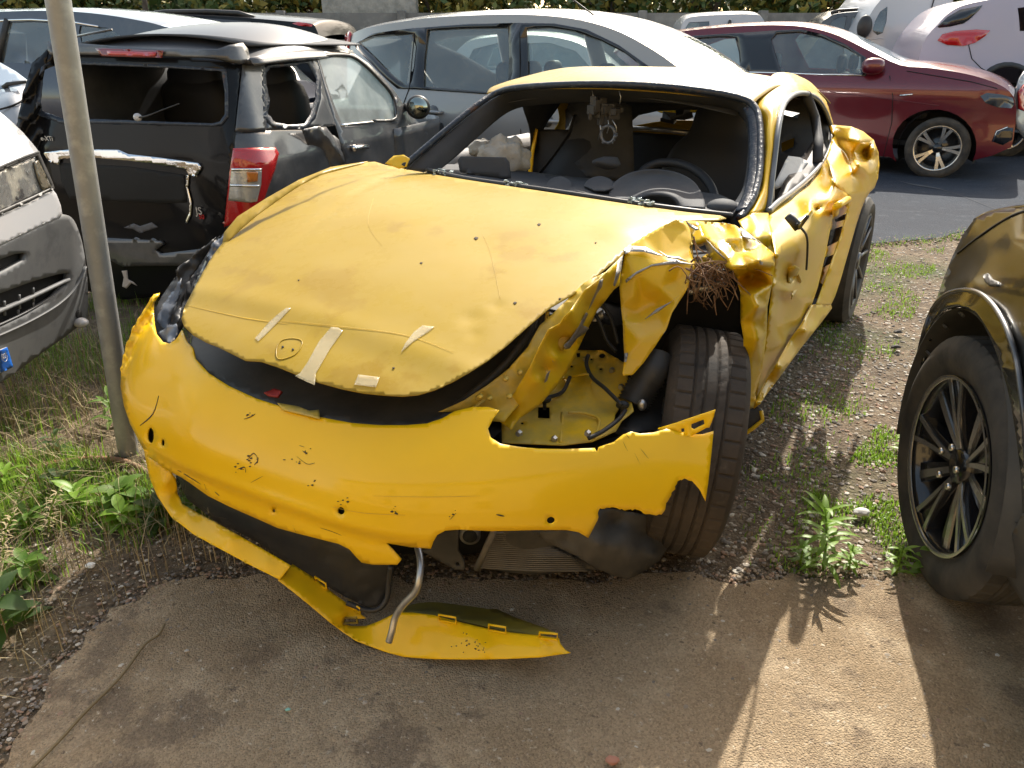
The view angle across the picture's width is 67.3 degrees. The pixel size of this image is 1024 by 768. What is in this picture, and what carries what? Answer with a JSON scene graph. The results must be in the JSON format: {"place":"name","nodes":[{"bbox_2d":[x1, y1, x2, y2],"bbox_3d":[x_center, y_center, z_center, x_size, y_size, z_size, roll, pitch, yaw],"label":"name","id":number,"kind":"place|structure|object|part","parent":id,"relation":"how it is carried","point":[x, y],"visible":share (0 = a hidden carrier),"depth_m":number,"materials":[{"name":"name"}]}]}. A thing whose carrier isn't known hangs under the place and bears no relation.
{"place":"outdoors","nodes":[
{"label":"outdoors","id":0,"kind":"place"},
{"bbox_2d":[2,0,160,9],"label":"tree","id":1,"kind":"object","parent":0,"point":[78,3],"visible":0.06,"depth_m":16.89,"materials":[{"name":"green plant"}]},
{"bbox_2d":[0,292,202,642],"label":"grass","id":2,"kind":"structure","parent":0,"point":[87,355],"depth_m":3.03,"materials":[{"name":"green plant"}]},
{"bbox_2d":[85,0,263,12],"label":"tree","id":3,"kind":"object","parent":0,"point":[153,5],"visible":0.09,"depth_m":16.12,"materials":[{"name":"green plant"}]},
{"bbox_2d":[0,235,961,767],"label":"ground","id":4,"kind":"structure","parent":0,"point":[88,603],"depth_m":2.62,"materials":[{"name":"soil"}]},
{"bbox_2d":[0,508,20,564],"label":"seed stalk","id":5,"kind":"object","parent":4,"relation":"on","point":[5,534],"visible":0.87,"depth_m":2.19,"materials":[{"name":"beige plant"}]},
{"bbox_2d":[0,63,26,124],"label":"silver saloon","id":6,"kind":"object","parent":4,"relation":"on","point":[12,84],"visible":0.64,"depth_m":5.05,"materials":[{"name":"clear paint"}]},
{"bbox_2d":[0,461,29,501],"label":"weed plant","id":7,"kind":"object","parent":4,"relation":"on","point":[4,469],"visible":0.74,"depth_m":2.54,"materials":[{"name":"green plant"}]},
{"bbox_2d":[9,473,34,520],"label":"seed stalk","id":8,"kind":"object","parent":4,"relation":"on","point":[26,483],"visible":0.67,"depth_m":2.38,"materials":[{"name":"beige plant"}]},
{"bbox_2d":[0,570,54,650],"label":"weed plant","id":9,"kind":"object","parent":4,"relation":"on","point":[13,603],"visible":0.95,"depth_m":1.95,"materials":[{"name":"green plant"}]},
{"bbox_2d":[0,548,59,591],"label":"weed plant","id":10,"kind":"object","parent":4,"relation":"on","point":[31,559],"visible":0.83,"depth_m":2.13,"materials":[{"name":"green plant"}]},
{"bbox_2d":[9,499,55,545],"bbox_3d":[-1.472,0.413,2.355,0.123,0.097,0.140,21,31,39],"label":"weed plant","id":11,"kind":"object","parent":4,"relation":"on","point":[25,515],"visible":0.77,"depth_m":2.35,"materials":[{"name":"green plant"}]},
{"bbox_2d":[0,112,88,382],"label":"car","id":12,"kind":"object","parent":4,"relation":"on","point":[43,291],"visible":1,"depth_m":2.83,"materials":[{"name":"grey plastic"}]},
{"bbox_2d":[39,485,62,538],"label":"seed stalk","id":13,"kind":"object","parent":4,"relation":"on","point":[49,513],"visible":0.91,"depth_m":2.31,"materials":[{"name":"beige plant"}]},
{"bbox_2d":[34,427,78,457],"bbox_3d":[-1.647,0.217,2.775,0.148,0.114,0.142,0,24,0],"label":"weed plant","id":14,"kind":"object","parent":4,"relation":"on","point":[54,431],"visible":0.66,"depth_m":2.77,"materials":[{"name":"green plant"}]},
{"bbox_2d":[39,467,80,494],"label":"weed plant","id":15,"kind":"object","parent":4,"relation":"on","point":[55,475],"visible":0.34,"depth_m":2.55,"materials":[{"name":"green plant"}]},
{"bbox_2d":[47,476,100,528],"bbox_3d":[-1.381,0.361,2.432,0.190,0.130,0.172,0,24,0],"label":"weed plant","id":16,"kind":"object","parent":4,"relation":"on","point":[70,488],"visible":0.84,"depth_m":2.42,"materials":[{"name":"green plant"}]},
{"bbox_2d":[1,456,148,476],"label":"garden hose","id":17,"kind":"object","parent":4,"relation":"on","point":[119,460],"visible":0.44,"depth_m":2.71,"materials":[{"name":"green rubber"}]},
{"bbox_2d":[0,432,153,539],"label":"sunlit grass","id":18,"kind":"structure","parent":4,"relation":"on","point":[16,461],"depth_m":2.57,"materials":[{"name":"green plant"}]},
{"bbox_2d":[85,562,95,568],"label":"litter","id":19,"kind":"object","parent":4,"relation":"on","point":[90,564],"visible":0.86,"depth_m":2.18,"materials":[{"name":"white"}]},
{"bbox_2d":[44,0,145,469],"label":"steel pole","id":20,"kind":"object","parent":4,"relation":"on","point":[63,37],"visible":0.89,"depth_m":2.40,"materials":[{"name":"metal"}]},
{"bbox_2d":[81,386,112,429],"bbox_3d":[-1.555,0.107,3.010,0.204,0.169,0.208,0,24,0],"label":"weed plant","id":21,"kind":"object","parent":4,"relation":"on","point":[106,403],"visible":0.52,"depth_m":2.98,"materials":[{"name":"green plant"}]},
{"bbox_2d":[95,494,143,535],"bbox_3d":[-1.205,0.415,2.374,0.130,0.120,0.131,18,29,35],"label":"weed plant","id":22,"kind":"object","parent":4,"relation":"on","point":[122,505],"visible":0.84,"depth_m":2.36,"materials":[{"name":"green plant"}]},
{"bbox_2d":[90,474,149,520],"bbox_3d":[-1.247,0.360,2.470,0.188,0.119,0.181,-19,30,-37],"label":"weed plant","id":23,"kind":"object","parent":4,"relation":"on","point":[124,482],"visible":0.5,"depth_m":2.44,"materials":[{"name":"green plant"}]},
{"bbox_2d":[0,309,273,698],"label":"dry straw","id":24,"kind":"object","parent":4,"relation":"on","point":[86,450],"visible":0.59,"depth_m":2.37,"materials":[{"name":"beige plant"}]},
{"bbox_2d":[132,492,177,538],"bbox_3d":[-1.090,0.409,2.387,0.145,0.108,0.159,-8,25,-18],"label":"weed plant","id":25,"kind":"object","parent":4,"relation":"on","point":[150,504],"visible":0.68,"depth_m":2.37,"materials":[{"name":"green plant"}]},
{"bbox_2d":[179,493,212,525],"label":"weed plant","id":26,"kind":"object","parent":4,"relation":"on","point":[196,509],"visible":0.23,"depth_m":2.40,"materials":[{"name":"green plant"}]},
{"bbox_2d":[18,22,445,299],"bbox_3d":[-1.500,-1.605,5.196,1.570,1.505,2.894,8,25,17],"label":"suv","id":27,"kind":"object","parent":4,"relation":"on","point":[204,134],"visible":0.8,"depth_m":4.15,"materials":[{"name":"black paint"}]},
{"bbox_2d":[319,57,394,123],"bbox_3d":[-0.961,-1.883,4.917,0.121,0.407,0.799,8,25,17],"label":"car window","id":28,"kind":"structure","parent":27,"relation":"in","point":[357,96],"depth_m":4.84,"materials":[{"name":"clear glass"}]},
{"bbox_2d":[325,53,397,121],"bbox_3d":[-0.955,-1.875,4.905,0.135,0.433,0.812,10,26,21],"label":"window frame","id":29,"kind":"structure","parent":27,"relation":"in","point":[367,67],"depth_m":5.03,"materials":[{"name":"silver plastic"}]},
{"bbox_2d":[316,51,428,165],"bbox_3d":[-0.891,-1.806,5.120,0.164,0.757,1.314,7,25,16],"label":"door","id":30,"kind":"structure","parent":27,"relation":"in","point":[380,136],"depth_m":4.94,"materials":[{"name":"black metal"}]},
{"bbox_2d":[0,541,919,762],"bbox_3d":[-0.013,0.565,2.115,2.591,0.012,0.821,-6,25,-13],"label":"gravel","id":31,"kind":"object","parent":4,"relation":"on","point":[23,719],"visible":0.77,"depth_m":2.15,"materials":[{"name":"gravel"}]},
{"bbox_2d":[161,0,832,12],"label":"hedge","id":32,"kind":"object","parent":4,"relation":"on","point":[736,9],"depth_m":20.02,"materials":[{"name":"green plant"}]},
{"bbox_2d":[120,66,878,659],"bbox_3d":[0.335,-0.570,3.544,2.229,1.650,4.295,13,27,26],"label":"wrecked sports car","id":33,"kind":"object","parent":4,"relation":"on","point":[512,354],"visible":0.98,"depth_m":2.02,"materials":[{"name":"yellow paint"}]},
{"bbox_2d":[668,236,772,314],"bbox_3d":[0.523,-0.270,1.975,0.236,0.208,0.161,0,24,0],"label":"bird's nest","id":34,"kind":"object","parent":33,"relation":"in","point":[705,273],"visible":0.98,"depth_m":1.97,"materials":[{"name":"brown plant"}]},
{"bbox_3d":[0.993,-0.414,2.664,0.153,0.556,1.421,13,27,27],"label":"door","id":35,"kind":"part","parent":33,"relation":"part of","materials":[{"name":"yellow paint"}]},
{"bbox_2d":[2,572,1023,767],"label":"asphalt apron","id":36,"kind":"object","parent":4,"relation":"on","point":[887,711],"visible":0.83,"depth_m":1.80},
{"bbox_2d":[31,623,165,767],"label":"crack","id":37,"kind":"object","parent":36,"relation":"on","point":[51,748],"visible":1,"depth_m":1.73,"materials":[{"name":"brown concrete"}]},
{"bbox_2d":[605,755,619,765],"bbox_3d":[0.208,0.780,1.595,0.030,0.012,0.020,0,24,0],"label":"stone","id":38,"kind":"object","parent":36,"relation":"on","point":[611,760],"visible":1,"depth_m":1.59,"materials":[{"name":"pink stone"}]},
{"bbox_2d":[787,539,817,568],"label":"weed plant","id":39,"kind":"object","parent":4,"relation":"on","point":[801,558],"visible":0.93,"depth_m":2.21,"materials":[{"name":"green plant"}]},
{"bbox_2d":[786,490,859,588],"bbox_3d":[0.884,0.432,2.167,0.189,0.224,0.172,22,32,40],"label":"weed plant","id":40,"kind":"object","parent":4,"relation":"on","point":[823,537],"visible":1,"depth_m":2.16,"materials":[{"name":"green plant"}]},
{"bbox_2d":[759,423,915,578],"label":"ground weeds","id":41,"kind":"object","parent":4,"relation":"on","point":[883,517],"visible":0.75,"depth_m":2.48,"materials":[{"name":"green plant"}]},
{"bbox_2d":[740,243,943,568],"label":"moss weeds","id":42,"kind":"object","parent":4,"relation":"on","point":[861,343],"visible":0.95,"depth_m":3.27,"materials":[{"name":"green plant"}]},
{"bbox_2d":[833,541,868,576],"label":"weed plant","id":43,"kind":"object","parent":4,"relation":"on","point":[853,552],"visible":0.96,"depth_m":2.18,"materials":[{"name":"green plant"}]},
{"bbox_2d":[879,545,920,576],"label":"weed plant","id":44,"kind":"object","parent":4,"relation":"on","point":[895,568],"visible":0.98,"depth_m":2.15,"materials":[{"name":"green plant"}]},
{"bbox_2d":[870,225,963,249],"bbox_3d":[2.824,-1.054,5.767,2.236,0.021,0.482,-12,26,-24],"label":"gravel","id":45,"kind":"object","parent":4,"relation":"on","point":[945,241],"visible":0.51,"depth_m":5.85,"materials":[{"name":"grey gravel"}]},
{"bbox_2d":[871,227,965,250],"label":"edge grass","id":46,"kind":"structure","parent":4,"relation":"on","point":[917,240],"depth_m":5.82,"materials":[{"name":"green plant"}]},
{"bbox_2d":[907,546,929,573],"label":"weed plant","id":47,"kind":"object","parent":4,"relation":"on","point":[917,564],"visible":0.28,"depth_m":2.15,"materials":[{"name":"green plant"}]},
{"bbox_2d":[896,204,1023,606],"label":"dark suv","id":48,"kind":"object","parent":4,"relation":"on","point":[960,460],"visible":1,"depth_m":1.96,"materials":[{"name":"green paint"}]},
{"bbox_2d":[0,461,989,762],"bbox_3d":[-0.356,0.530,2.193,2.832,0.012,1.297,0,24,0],"label":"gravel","id":49,"kind":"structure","parent":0,"point":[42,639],"depth_m":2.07,"materials":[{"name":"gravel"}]},
{"bbox_2d":[431,0,745,11],"label":"sky","id":50,"kind":"structure","parent":0,"point":[542,1],"materials":[{"name":"white"}]},
{"bbox_2d":[646,239,960,576],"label":"gravel","id":51,"kind":"structure","parent":0,"point":[793,501],"depth_m":3.00,"materials":[{"name":"gravel"}]},
{"bbox_2d":[853,507,869,515],"bbox_3d":[1.105,0.404,2.433,0.053,0.022,0.040,0,24,0],"label":"stone","id":52,"kind":"object","parent":51,"relation":"on","point":[860,511],"visible":1,"depth_m":2.42,"materials":[{"name":"grey stone"}]},
{"bbox_2d":[891,344,900,348],"bbox_3d":[1.874,-0.182,3.758,0.048,0.019,0.034,-8,25,-18],"label":"stone","id":53,"kind":"object","parent":51,"relation":"on","point":[896,346],"visible":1,"depth_m":3.75,"materials":[{"name":"grey stone"}]},
{"bbox_2d":[867,148,1023,243],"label":"road","id":54,"kind":"structure","parent":0,"point":[903,209],"depth_m":7.50,"materials":[{"name":"grey asphalt"}]},
{"bbox_2d":[0,0,44,8],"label":"tree","id":55,"kind":"object","parent":54,"relation":"on","point":[10,4],"visible":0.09,"depth_m":16.43,"materials":[{"name":"green plant"}]},
{"bbox_2d":[141,0,148,10],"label":"wooden post","id":56,"kind":"object","parent":54,"relation":"on","point":[145,5],"depth_m":15.77,"materials":[{"name":"brown wood"}]},
{"bbox_2d":[0,7,315,126],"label":"dark blue car","id":57,"kind":"object","parent":54,"relation":"on","point":[32,23],"visible":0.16,"depth_m":7.58,"materials":[{"name":"paint"}]},
{"bbox_2d":[204,0,321,12],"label":"tree","id":58,"kind":"object","parent":54,"relation":"on","point":[291,6],"visible":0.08,"depth_m":16.58,"materials":[{"name":"green plant"}]},
{"bbox_2d":[106,9,435,87],"bbox_3d":[-2.403,-3.956,9.865,5.275,1.503,1.815,3,24,7],"label":"black car with roof rails","id":59,"kind":"object","parent":54,"relation":"on","point":[332,29],"visible":0.14,"depth_m":9.14,"materials":[{"name":"metal"}]},
{"bbox_2d":[277,0,430,12],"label":"tree","id":60,"kind":"object","parent":54,"relation":"on","point":[311,9],"visible":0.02,"depth_m":17.15,"materials":[{"name":"green plant"}]},
{"bbox_2d":[321,0,418,12],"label":"stone hut","id":61,"kind":"object","parent":54,"relation":"on","point":[365,6],"depth_m":15.59,"materials":[{"name":"grey stone"}]},
{"bbox_2d":[8,11,820,66],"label":"boundary wall","id":62,"kind":"structure","parent":54,"relation":"on","point":[543,53],"depth_m":15.42,"materials":[{"name":"grey concrete"}]},
{"bbox_2d":[418,0,510,12],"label":"tree","id":63,"kind":"object","parent":54,"relation":"on","point":[435,7],"visible":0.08,"depth_m":16.25,"materials":[{"name":"green plant"}]},
{"bbox_2d":[442,0,622,11],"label":"tree","id":64,"kind":"object","parent":54,"relation":"on","point":[528,4],"visible":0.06,"depth_m":16.69,"materials":[{"name":"green plant"}]},
{"bbox_2d":[456,31,621,73],"bbox_3d":[0.963,-4.039,10.327,3.932,1.280,1.616,4,24,9],"label":"white hatchback","id":65,"kind":"object","parent":54,"relation":"on","point":[478,49],"visible":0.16,"depth_m":9.75,"materials":[{"name":"paint"}]},
{"bbox_2d":[345,0,798,147],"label":"silver people carrier","id":66,"kind":"object","parent":54,"relation":"on","point":[462,83],"visible":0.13,"depth_m":6.25,"materials":[{"name":"paint"}]},
{"bbox_2d":[620,58,629,65],"bbox_3d":[2.445,-4.594,11.467,1.726,1.371,1.616,3,24,7],"label":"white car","id":67,"kind":"object","parent":54,"relation":"on","point":[622,62],"depth_m":10.82,"materials":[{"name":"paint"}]},
{"bbox_2d":[561,0,695,12],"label":"tree","id":68,"kind":"object","parent":54,"relation":"on","point":[610,6],"visible":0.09,"depth_m":17.38,"materials":[{"name":"green plant"}]},
{"bbox_2d":[606,0,779,12],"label":"tree","id":69,"kind":"object","parent":54,"relation":"on","point":[710,6],"visible":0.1,"depth_m":16.47,"materials":[{"name":"green plant"}]},
{"bbox_2d":[673,11,763,64],"bbox_3d":[3.375,-5.388,12.966,2.000,1.609,1.763,2,24,5],"label":"panel van","id":70,"kind":"object","parent":54,"relation":"on","point":[728,48],"visible":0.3,"depth_m":12.16,"materials":[{"name":"white paint"}]},
{"bbox_2d":[721,0,844,12],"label":"tree","id":71,"kind":"object","parent":54,"relation":"on","point":[799,6],"visible":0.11,"depth_m":16.71,"materials":[{"name":"green plant"}]},
{"bbox_2d":[614,21,1016,177],"bbox_3d":[3.554,-3.682,9.719,4.930,1.633,1.868,13,27,28],"label":"red hatchback","id":72,"kind":"object","parent":54,"relation":"on","point":[936,119],"visible":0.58,"depth_m":8.58,"materials":[{"name":"paint"}]},
{"bbox_2d":[821,0,839,12],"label":"tree","id":73,"kind":"object","parent":54,"relation":"on","point":[828,5],"visible":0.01,"depth_m":17.28,"materials":[{"name":"green plant"}]},
{"bbox_2d":[798,7,886,68],"bbox_3d":[5.847,-5.325,12.715,2.800,1.597,1.815,4,24,9],"label":"dark estate","id":74,"kind":"object","parent":54,"relation":"on","point":[818,52],"visible":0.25,"depth_m":12.05,"materials":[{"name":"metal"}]},
{"bbox_2d":[830,0,952,68],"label":"white panel van","id":75,"kind":"object","parent":54,"relation":"on","point":[902,15],"visible":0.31,"depth_m":11.46,"materials":[{"name":"white paint"},{"name":"glass"},{"name":"plastic"}]},
{"bbox_2d":[879,173,992,207],"bbox_3d":[4.315,-1.933,7.728,0.165,0.001,2.749,-2,24,-3],"label":"road patch","id":76,"kind":"object","parent":54,"relation":"on","point":[933,187],"visible":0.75,"depth_m":8.00,"materials":[{"name":"grey asphalt"}]},
{"bbox_2d":[892,0,1023,155],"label":"pearl suv","id":77,"kind":"object","parent":54,"relation":"on","point":[987,35],"visible":0.47,"depth_m":9.83,"materials":[{"name":"white paint"}]},
{"bbox_2d":[1014,71,1023,138],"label":"tail of parked car","id":78,"kind":"object","parent":54,"relation":"on","point":[1019,97],"visible":0.91,"depth_m":9.04,"materials":[{"name":"silver metal"}]}
]}

